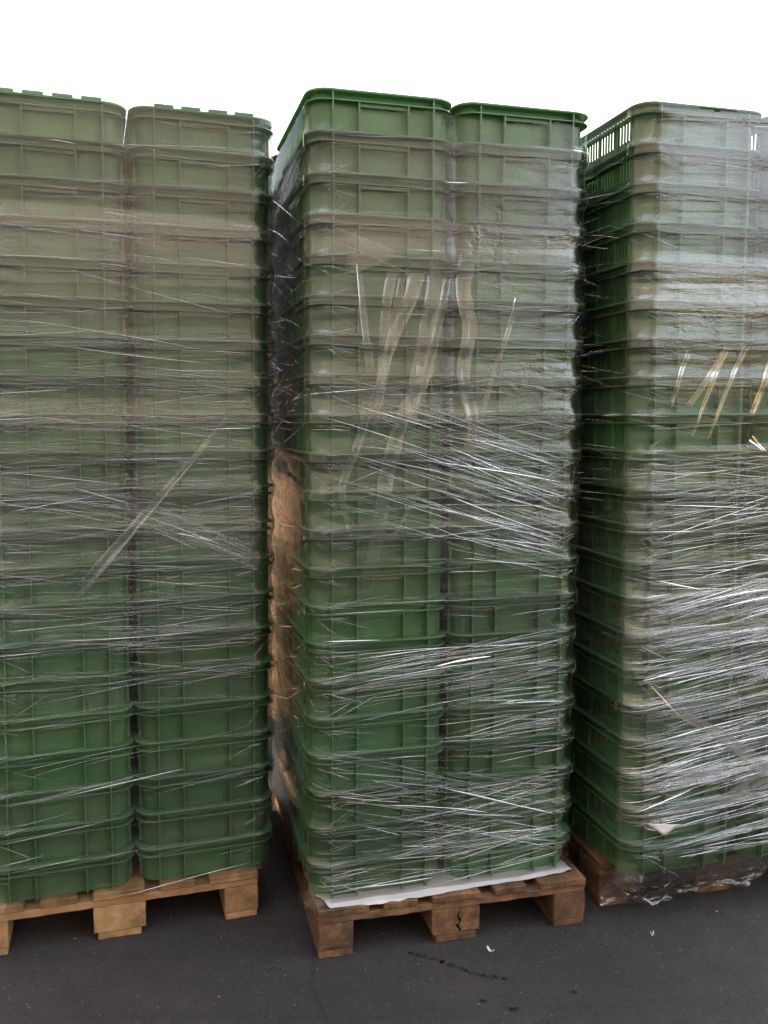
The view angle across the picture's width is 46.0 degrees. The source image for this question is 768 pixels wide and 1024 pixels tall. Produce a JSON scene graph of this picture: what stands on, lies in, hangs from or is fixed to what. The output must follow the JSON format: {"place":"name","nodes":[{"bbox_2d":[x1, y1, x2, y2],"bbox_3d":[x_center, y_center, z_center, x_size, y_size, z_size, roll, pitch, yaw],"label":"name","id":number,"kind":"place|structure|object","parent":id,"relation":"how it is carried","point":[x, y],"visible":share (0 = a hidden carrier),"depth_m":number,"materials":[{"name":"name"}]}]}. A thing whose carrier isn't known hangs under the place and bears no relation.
{"place":"outdoors","nodes":[
{"label":"outdoors","id":0,"kind":"place"},
{"bbox_2d":[0,802,767,1023],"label":"ground","id":1,"kind":"structure","parent":0,"point":[644,980],"depth_m":2.48,"materials":[{"name":"grey asphalt"}]},
{"bbox_2d":[0,847,257,955],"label":"wooden pallet","id":2,"kind":"object","parent":1,"relation":"on","point":[117,911],"visible":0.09,"depth_m":2.62,"materials":[{"name":"brown wood"}]},
{"bbox_2d":[133,811,271,881],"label":"crate","id":3,"kind":"object","parent":2,"relation":"on","point":[188,857],"visible":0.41,"depth_m":2.69,"materials":[{"name":"green plastic"}]},
{"bbox_2d":[131,751,271,846],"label":"crate","id":4,"kind":"object","parent":3,"relation":"on","point":[179,824],"visible":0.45,"depth_m":2.68,"materials":[{"name":"green plastic"}]},
{"bbox_2d":[132,742,272,811],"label":"crate","id":5,"kind":"object","parent":4,"relation":"on","point":[212,785],"visible":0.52,"depth_m":2.67,"materials":[{"name":"green plastic"}]},
{"bbox_2d":[131,706,272,776],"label":"crate","id":6,"kind":"object","parent":5,"relation":"on","point":[195,752],"visible":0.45,"depth_m":2.66,"materials":[{"name":"green plastic"}]},
{"bbox_2d":[130,661,271,741],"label":"crate","id":7,"kind":"object","parent":6,"relation":"on","point":[190,718],"visible":0.49,"depth_m":2.66,"materials":[{"name":"green plastic"}]},
{"bbox_2d":[129,635,272,705],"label":"crate","id":8,"kind":"object","parent":7,"relation":"on","point":[204,682],"visible":0.5,"depth_m":2.65,"materials":[{"name":"green plastic"}]},
{"bbox_2d":[129,602,272,669],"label":"crate","id":9,"kind":"object","parent":8,"relation":"on","point":[212,646],"visible":0.61,"depth_m":2.64,"materials":[{"name":"green plastic"}]},
{"bbox_2d":[128,571,272,633],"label":"crate","id":10,"kind":"object","parent":9,"relation":"on","point":[156,614],"visible":0.62,"depth_m":2.64,"materials":[{"name":"green plastic"}]},
{"bbox_2d":[127,537,272,597],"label":"crate","id":11,"kind":"object","parent":10,"relation":"on","point":[158,578],"visible":0.69,"depth_m":2.63,"materials":[{"name":"green plastic"}]},
{"bbox_2d":[127,507,271,560],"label":"crate","id":12,"kind":"object","parent":11,"relation":"on","point":[164,542],"visible":0.74,"depth_m":2.62,"materials":[{"name":"green plastic"}]},
{"bbox_2d":[126,476,272,523],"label":"crate","id":13,"kind":"object","parent":12,"relation":"on","point":[193,504],"visible":0.73,"depth_m":2.62,"materials":[{"name":"green plastic"}]},
{"bbox_2d":[126,445,271,487],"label":"crate","id":14,"kind":"object","parent":13,"relation":"on","point":[164,468],"visible":0.83,"depth_m":2.61,"materials":[{"name":"green plastic"}]},
{"bbox_2d":[128,413,272,450],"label":"crate","id":15,"kind":"object","parent":14,"relation":"on","point":[189,431],"visible":0.95,"depth_m":2.60,"materials":[{"name":"green plastic"}]},
{"bbox_2d":[125,375,271,413],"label":"crate","id":16,"kind":"object","parent":15,"relation":"on","point":[166,394],"visible":0.95,"depth_m":2.59,"materials":[{"name":"green plastic"}]},
{"bbox_2d":[125,338,272,376],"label":"crate","id":17,"kind":"object","parent":16,"relation":"on","point":[227,358],"visible":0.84,"depth_m":2.58,"materials":[{"name":"green plastic"}]},
{"bbox_2d":[125,299,271,340],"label":"crate","id":18,"kind":"object","parent":17,"relation":"on","point":[146,318],"visible":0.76,"depth_m":2.58,"materials":[{"name":"green plastic"}]},
{"bbox_2d":[124,261,271,304],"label":"crate","id":19,"kind":"object","parent":18,"relation":"on","point":[151,280],"visible":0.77,"depth_m":2.57,"materials":[{"name":"green plastic"}]},
{"bbox_2d":[125,223,271,271],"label":"crate","id":20,"kind":"object","parent":19,"relation":"on","point":[157,242],"visible":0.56,"depth_m":2.56,"materials":[{"name":"green plastic"}]},
{"bbox_2d":[123,184,271,230],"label":"crate","id":21,"kind":"object","parent":20,"relation":"on","point":[170,204],"visible":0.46,"depth_m":2.55,"materials":[{"name":"green plastic"}]},
{"bbox_2d":[123,145,272,196],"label":"crate","id":22,"kind":"object","parent":21,"relation":"on","point":[171,166],"visible":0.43,"depth_m":2.55,"materials":[{"name":"green plastic"}]},
{"bbox_2d":[123,103,272,167],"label":"crate","id":23,"kind":"object","parent":22,"relation":"on","point":[156,124],"visible":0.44,"depth_m":2.54,"materials":[{"name":"green plastic"}]},
{"bbox_2d":[272,785,585,958],"bbox_3d":[0.068,1.099,3.170,0.805,0.145,1.208,-1,6,-13],"label":"wooden pallet","id":24,"kind":"object","parent":1,"relation":"on","point":[559,899],"visible":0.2,"depth_m":2.60,"materials":[{"name":"brown wood"}]},
{"bbox_2d":[279,784,441,898],"bbox_3d":[-0.090,1.004,2.859,0.405,0.110,0.605,-2,6,-15],"label":"crate","id":25,"kind":"object","parent":24,"relation":"on","point":[389,870],"visible":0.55,"depth_m":2.59,"materials":[{"name":"green plastic"}]},
{"bbox_2d":[279,754,442,862],"bbox_3d":[-0.090,0.900,2.850,0.405,0.110,0.605,-2,6,-15],"label":"crate","id":26,"kind":"object","parent":25,"relation":"on","point":[383,835],"visible":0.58,"depth_m":2.58,"materials":[{"name":"green plastic"}]},
{"bbox_2d":[280,725,442,826],"bbox_3d":[-0.088,0.796,2.841,0.406,0.110,0.605,-2,6,-15],"label":"crate","id":27,"kind":"object","parent":26,"relation":"on","point":[331,809],"visible":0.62,"depth_m":2.57,"materials":[{"name":"green plastic"}]},
{"bbox_2d":[279,695,443,790],"bbox_3d":[-0.089,0.692,2.830,0.405,0.110,0.605,-2,6,-15],"label":"crate","id":28,"kind":"object","parent":27,"relation":"on","point":[332,773],"visible":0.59,"depth_m":2.56,"materials":[{"name":"green plastic"}]},
{"bbox_2d":[279,664,443,754],"bbox_3d":[-0.088,0.588,2.821,0.405,0.110,0.605,-2,6,-15],"label":"crate","id":29,"kind":"object","parent":28,"relation":"on","point":[364,730],"visible":0.64,"depth_m":2.55,"materials":[{"name":"green plastic"}]},
{"bbox_2d":[279,634,444,717],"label":"crate","id":30,"kind":"object","parent":29,"relation":"on","point":[368,696],"visible":0.66,"depth_m":2.54,"materials":[{"name":"green plastic"}]},
{"bbox_2d":[279,603,445,679],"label":"crate","id":31,"kind":"object","parent":30,"relation":"on","point":[315,653],"visible":0.56,"depth_m":2.54,"materials":[{"name":"green plastic"}]},
{"bbox_2d":[278,572,444,642],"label":"crate","id":32,"kind":"object","parent":31,"relation":"on","point":[419,617],"visible":0.62,"depth_m":2.52,"materials":[{"name":"green plastic"}]},
{"bbox_2d":[278,541,445,605],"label":"crate","id":33,"kind":"object","parent":32,"relation":"on","point":[333,585],"visible":0.69,"depth_m":2.52,"materials":[{"name":"green plastic"}]},
{"bbox_2d":[282,511,445,566],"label":"crate","id":34,"kind":"object","parent":33,"relation":"on","point":[356,546],"visible":0.66,"depth_m":2.51,"materials":[{"name":"green plastic"}]},
{"bbox_2d":[284,479,446,528],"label":"crate","id":35,"kind":"object","parent":34,"relation":"on","point":[348,509],"visible":0.71,"depth_m":2.50,"materials":[{"name":"green plastic"}]},
{"bbox_2d":[281,446,446,490],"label":"crate","id":36,"kind":"object","parent":35,"relation":"on","point":[332,471],"visible":0.77,"depth_m":2.49,"materials":[{"name":"green plastic"}]},
{"bbox_2d":[278,413,447,451],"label":"crate","id":37,"kind":"object","parent":36,"relation":"on","point":[317,433],"visible":0.89,"depth_m":2.48,"materials":[{"name":"green plastic"}]},
{"bbox_2d":[282,373,448,413],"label":"crate","id":38,"kind":"object","parent":37,"relation":"on","point":[414,388],"visible":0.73,"depth_m":2.47,"materials":[{"name":"green plastic"}]},
{"bbox_2d":[279,333,448,378],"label":"crate","id":39,"kind":"object","parent":38,"relation":"on","point":[363,354],"visible":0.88,"depth_m":2.46,"materials":[{"name":"green plastic"}]},
{"bbox_2d":[281,293,448,346],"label":"crate","id":40,"kind":"object","parent":39,"relation":"on","point":[334,313],"visible":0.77,"depth_m":2.45,"materials":[{"name":"green plastic"}]},
{"bbox_2d":[279,253,449,312],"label":"crate","id":41,"kind":"object","parent":40,"relation":"on","point":[339,273],"visible":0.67,"depth_m":2.44,"materials":[{"name":"green plastic"}]},
{"bbox_2d":[287,212,450,272],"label":"crate","id":42,"kind":"object","parent":41,"relation":"on","point":[367,234],"visible":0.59,"depth_m":2.43,"materials":[{"name":"green plastic"}]},
{"bbox_2d":[277,170,450,235],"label":"crate","id":43,"kind":"object","parent":42,"relation":"on","point":[350,192],"visible":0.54,"depth_m":2.42,"materials":[{"name":"green plastic"}]},
{"bbox_2d":[277,129,450,208],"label":"crate","id":44,"kind":"object","parent":43,"relation":"on","point":[371,152],"visible":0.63,"depth_m":2.41,"materials":[{"name":"green plastic"}]},
{"bbox_2d":[277,87,451,172],"bbox_3d":[-0.077,-1.074,2.668,0.405,0.110,0.605,-2,6,-15],"label":"crate","id":45,"kind":"object","parent":44,"relation":"on","point":[359,110],"visible":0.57,"depth_m":2.40,"materials":[{"name":"green plastic"}]},
{"bbox_2d":[269,134,589,888],"bbox_3d":[0.027,-0.055,3.097,0.863,2.182,1.261,-2,6,-15],"label":"stretch film","id":46,"kind":"object","parent":24,"relation":"on","point":[280,393],"visible":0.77,"depth_m":2.67,"materials":[{"name":"clear plastic"}]},
{"bbox_2d":[437,821,569,879],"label":"crate","id":47,"kind":"object","parent":24,"relation":"on","point":[497,857],"visible":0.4,"depth_m":2.69,"materials":[{"name":"green plastic"}]},
{"bbox_2d":[437,789,569,844],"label":"crate","id":48,"kind":"object","parent":47,"relation":"on","point":[541,821],"visible":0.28,"depth_m":2.68,"materials":[{"name":"green plastic"}]},
{"bbox_2d":[438,755,570,810],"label":"crate","id":49,"kind":"object","parent":48,"relation":"on","point":[455,782],"visible":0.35,"depth_m":2.67,"materials":[{"name":"green plastic"}]},
{"bbox_2d":[438,723,571,775],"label":"crate","id":50,"kind":"object","parent":49,"relation":"on","point":[474,754],"visible":0.43,"depth_m":2.66,"materials":[{"name":"green plastic"}]},
{"bbox_2d":[439,689,572,740],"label":"crate","id":51,"kind":"object","parent":50,"relation":"on","point":[455,713],"visible":0.36,"depth_m":2.65,"materials":[{"name":"green plastic"}]},
{"bbox_2d":[439,655,573,705],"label":"crate","id":52,"kind":"object","parent":51,"relation":"on","point":[459,689],"visible":0.32,"depth_m":2.64,"materials":[{"name":"green plastic"}]},
{"bbox_2d":[439,622,574,669],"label":"crate","id":53,"kind":"object","parent":52,"relation":"on","point":[460,641],"visible":0.41,"depth_m":2.63,"materials":[{"name":"green plastic"}]},
{"bbox_2d":[439,588,574,633],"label":"crate","id":54,"kind":"object","parent":53,"relation":"on","point":[493,613],"visible":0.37,"depth_m":2.62,"materials":[{"name":"green plastic"}]},
{"bbox_2d":[440,553,576,597],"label":"crate","id":55,"kind":"object","parent":54,"relation":"on","point":[471,578],"visible":0.44,"depth_m":2.62,"materials":[{"name":"green plastic"}]},
{"bbox_2d":[440,518,577,560],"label":"crate","id":56,"kind":"object","parent":55,"relation":"on","point":[457,546],"visible":0.46,"depth_m":2.61,"materials":[{"name":"green plastic"}]},
{"bbox_2d":[441,484,577,524],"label":"crate","id":57,"kind":"object","parent":56,"relation":"on","point":[484,503],"visible":0.53,"depth_m":2.60,"materials":[{"name":"green plastic"}]},
{"bbox_2d":[441,449,578,487],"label":"crate","id":58,"kind":"object","parent":57,"relation":"on","point":[504,460],"visible":0.56,"depth_m":2.59,"materials":[{"name":"green plastic"}]},
{"bbox_2d":[442,413,579,450],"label":"crate","id":59,"kind":"object","parent":58,"relation":"on","point":[544,433],"visible":0.65,"depth_m":2.58,"materials":[{"name":"green plastic"}]},
{"bbox_2d":[443,375,580,412],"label":"crate","id":60,"kind":"object","parent":59,"relation":"on","point":[505,394],"visible":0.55,"depth_m":2.57,"materials":[{"name":"green plastic"}]},
{"bbox_2d":[443,337,582,382],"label":"crate","id":61,"kind":"object","parent":60,"relation":"on","point":[485,356],"visible":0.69,"depth_m":2.56,"materials":[{"name":"green plastic"}]},
{"bbox_2d":[443,299,582,339],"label":"crate","id":62,"kind":"object","parent":61,"relation":"on","point":[485,318],"visible":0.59,"depth_m":2.55,"materials":[{"name":"green plastic"}]},
{"bbox_2d":[444,260,583,302],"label":"crate","id":63,"kind":"object","parent":62,"relation":"on","point":[486,279],"visible":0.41,"depth_m":2.54,"materials":[{"name":"green plastic"}]},
{"bbox_2d":[445,221,584,264],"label":"crate","id":64,"kind":"object","parent":63,"relation":"on","point":[501,241],"visible":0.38,"depth_m":2.53,"materials":[{"name":"green plastic"}]},
{"bbox_2d":[445,181,585,226],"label":"crate","id":65,"kind":"object","parent":64,"relation":"on","point":[496,202],"visible":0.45,"depth_m":2.52,"materials":[{"name":"green plastic"}]},
{"bbox_2d":[445,142,586,188],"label":"crate","id":66,"kind":"object","parent":65,"relation":"on","point":[507,164],"visible":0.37,"depth_m":2.51,"materials":[{"name":"green plastic"}]},
{"bbox_2d":[446,102,587,150],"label":"crate","id":67,"kind":"object","parent":66,"relation":"on","point":[506,124],"visible":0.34,"depth_m":2.50,"materials":[{"name":"green plastic"}]},
{"bbox_2d":[562,825,767,905],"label":"wooden pallet","id":68,"kind":"object","parent":1,"relation":"on","point":[594,866],"visible":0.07,"depth_m":2.85,"materials":[{"name":"brown wood"}]},
{"bbox_2d":[568,797,736,875],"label":"crate","id":69,"kind":"object","parent":68,"relation":"on","point":[584,822],"visible":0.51,"depth_m":2.72,"materials":[{"name":"green plastic"}]},
{"bbox_2d":[567,765,737,841],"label":"crate","id":70,"kind":"object","parent":69,"relation":"on","point":[619,826],"visible":0.41,"depth_m":2.71,"materials":[{"name":"green plastic"}]},
{"bbox_2d":[564,735,738,807],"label":"crate","id":71,"kind":"object","parent":70,"relation":"on","point":[579,750],"visible":0.41,"depth_m":2.71,"materials":[{"name":"green plastic"}]},
{"bbox_2d":[566,704,739,773],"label":"crate","id":72,"kind":"object","parent":71,"relation":"on","point":[587,726],"visible":0.43,"depth_m":2.69,"materials":[{"name":"green plastic"}]},
{"bbox_2d":[566,671,741,738],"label":"crate","id":73,"kind":"object","parent":72,"relation":"on","point":[644,727],"visible":0.42,"depth_m":2.68,"materials":[{"name":"green plastic"}]},
{"bbox_2d":[567,637,742,703],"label":"crate","id":74,"kind":"object","parent":73,"relation":"on","point":[587,659],"visible":0.48,"depth_m":2.67,"materials":[{"name":"green plastic"}]},
{"bbox_2d":[568,608,743,668],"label":"crate","id":75,"kind":"object","parent":74,"relation":"on","point":[602,644],"visible":0.52,"depth_m":2.66,"materials":[{"name":"green plastic"}]},
{"bbox_2d":[574,576,744,632],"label":"crate","id":76,"kind":"object","parent":75,"relation":"on","point":[591,600],"visible":0.48,"depth_m":2.65,"materials":[{"name":"green plastic"}]},
{"bbox_2d":[575,544,746,596],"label":"crate","id":77,"kind":"object","parent":76,"relation":"on","point":[594,566],"visible":0.57,"depth_m":2.64,"materials":[{"name":"green plastic"}]},
{"bbox_2d":[575,512,747,560],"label":"crate","id":78,"kind":"object","parent":77,"relation":"on","point":[633,546],"visible":0.59,"depth_m":2.63,"materials":[{"name":"green plastic"}]},
{"bbox_2d":[576,480,748,524],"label":"crate","id":79,"kind":"object","parent":78,"relation":"on","point":[595,502],"visible":0.57,"depth_m":2.61,"materials":[{"name":"green plastic"}]},
{"bbox_2d":[577,447,749,487],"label":"crate","id":80,"kind":"object","parent":79,"relation":"on","point":[695,464],"visible":0.74,"depth_m":2.60,"materials":[{"name":"green plastic"}]},
{"bbox_2d":[578,413,751,449],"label":"crate","id":81,"kind":"object","parent":80,"relation":"on","point":[655,431],"visible":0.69,"depth_m":2.59,"materials":[{"name":"green plastic"}]},
{"bbox_2d":[579,375,752,413],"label":"crate","id":82,"kind":"object","parent":81,"relation":"on","point":[596,398],"visible":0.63,"depth_m":2.58,"materials":[{"name":"green plastic"}]},
{"bbox_2d":[580,337,753,384],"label":"crate","id":83,"kind":"object","parent":82,"relation":"on","point":[662,356],"visible":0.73,"depth_m":2.57,"materials":[{"name":"green plastic"}]},
{"bbox_2d":[581,299,754,354],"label":"crate","id":84,"kind":"object","parent":83,"relation":"on","point":[671,318],"visible":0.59,"depth_m":2.56,"materials":[{"name":"green plastic"}]},
{"bbox_2d":[582,260,756,323],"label":"crate","id":85,"kind":"object","parent":84,"relation":"on","point":[652,279],"visible":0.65,"depth_m":2.55,"materials":[{"name":"green plastic"}]},
{"bbox_2d":[583,220,757,292],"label":"crate","id":86,"kind":"object","parent":85,"relation":"on","point":[677,241],"visible":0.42,"depth_m":2.54,"materials":[{"name":"green plastic"}]},
{"bbox_2d":[584,181,759,260],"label":"crate","id":87,"kind":"object","parent":86,"relation":"on","point":[665,201],"visible":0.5,"depth_m":2.52,"materials":[{"name":"green plastic"}]},
{"bbox_2d":[585,141,760,227],"bbox_3d":[0.806,-0.980,2.778,0.405,0.110,0.606,-2,6,-15],"label":"crate","id":88,"kind":"object","parent":87,"relation":"on","point":[697,164],"visible":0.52,"depth_m":2.51,"materials":[{"name":"green plastic"}]},
{"bbox_2d":[580,101,761,195],"bbox_3d":[0.804,-1.084,2.767,0.406,0.110,0.605,-2,6,-15],"label":"crate","id":89,"kind":"object","parent":88,"relation":"on","point":[664,121],"visible":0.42,"depth_m":2.50,"materials":[{"name":"green plastic"}]},
{"bbox_2d":[564,126,767,894],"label":"stretch film","id":90,"kind":"object","parent":68,"relation":"on","point":[741,749],"visible":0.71,"depth_m":2.65,"materials":[{"name":"plastic"}]},
{"bbox_2d":[0,0,767,160],"label":"sky","id":91,"kind":"structure","parent":0,"point":[599,59],"materials":[{"name":"white"}]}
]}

